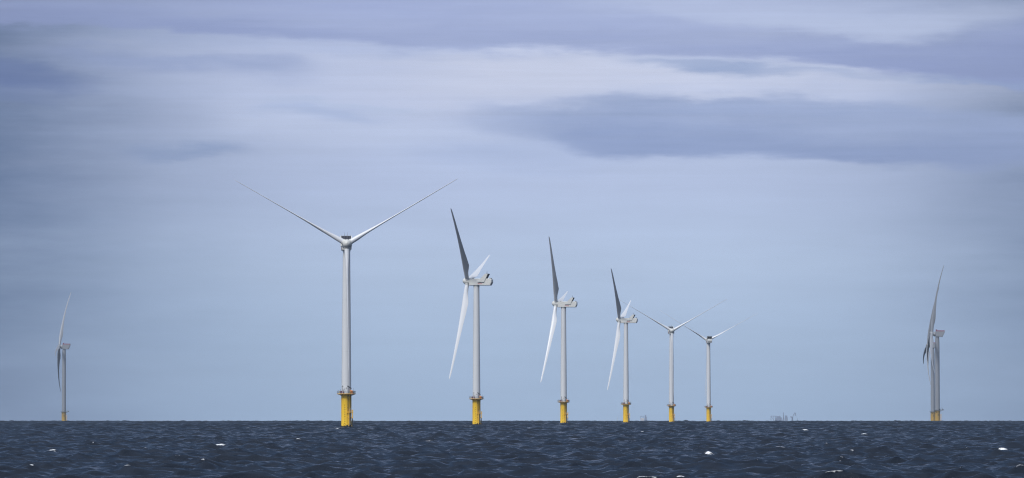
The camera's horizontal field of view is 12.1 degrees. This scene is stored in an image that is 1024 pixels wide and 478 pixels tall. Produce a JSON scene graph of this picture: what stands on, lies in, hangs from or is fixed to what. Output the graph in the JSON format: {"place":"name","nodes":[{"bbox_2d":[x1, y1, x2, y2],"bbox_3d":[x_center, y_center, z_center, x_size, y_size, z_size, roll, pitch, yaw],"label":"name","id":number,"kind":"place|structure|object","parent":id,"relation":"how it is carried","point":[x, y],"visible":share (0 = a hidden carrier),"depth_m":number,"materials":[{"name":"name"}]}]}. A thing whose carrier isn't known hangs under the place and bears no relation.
{"place":"outdoors","nodes":[
{"label":"outdoors","id":0,"kind":"place"},
{"bbox_2d":[0,420,1023,477],"bbox_3d":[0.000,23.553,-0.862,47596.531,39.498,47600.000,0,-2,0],"label":"sea","id":1,"kind":"structure","parent":0,"point":[515,449],"depth_m":673.83,"materials":[{"name":"blue liquid"}]},
{"bbox_2d":[55,293,70,420],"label":"offshore turbine","id":2,"kind":"object","parent":1,"relation":"in","point":[63,347],"visible":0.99,"depth_m":8145.00,"materials":[{"name":"grey paint"}]},
{"bbox_2d":[235,179,456,426],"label":"wind turbine","id":3,"kind":"object","parent":1,"relation":"in","point":[346,243],"visible":0.98,"depth_m":2136.28,"materials":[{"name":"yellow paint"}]},
{"bbox_2d":[449,209,492,424],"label":"wind turbine","id":4,"kind":"object","parent":1,"relation":"in","point":[476,284],"visible":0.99,"depth_m":2713.60,"materials":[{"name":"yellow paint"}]},
{"bbox_2d":[540,237,577,422],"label":"wind turbine","id":5,"kind":"object","parent":1,"relation":"in","point":[563,305],"visible":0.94,"depth_m":3249.00,"materials":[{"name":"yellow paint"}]},
{"bbox_2d":[607,269,637,421],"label":"wind turbine","id":6,"kind":"object","parent":1,"relation":"in","point":[626,402],"visible":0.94,"depth_m":3786.78,"materials":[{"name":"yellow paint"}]},
{"bbox_2d":[620,300,724,421],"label":"wind turbine","id":7,"kind":"object","parent":1,"relation":"in","point":[671,405],"visible":0.93,"depth_m":4265.98,"materials":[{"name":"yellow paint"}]},
{"bbox_2d":[663,312,755,420],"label":"wind turbine","id":8,"kind":"object","parent":1,"relation":"in","point":[708,340],"visible":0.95,"depth_m":4786.62,"materials":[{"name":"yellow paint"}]},
{"bbox_2d":[772,412,797,420],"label":"construction ship","id":9,"kind":"object","parent":1,"relation":"on","point":[778,418],"visible":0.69,"depth_m":19979.24},
{"bbox_2d":[923,289,938,420],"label":"offshore turbine","id":10,"kind":"object","parent":1,"relation":"in","point":[932,384],"visible":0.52,"depth_m":8023.46,"materials":[{"name":"grey paint"}]},
{"bbox_2d":[927,266,944,420],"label":"offshore turbine","id":11,"kind":"object","parent":1,"relation":"in","point":[937,334],"visible":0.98,"depth_m":6945.54,"materials":[{"name":"paint"}]},
{"bbox_2d":[0,0,1023,420],"label":"sky","id":12,"kind":"structure","parent":0,"point":[814,169],"materials":[{"name":"blue"}]}
]}

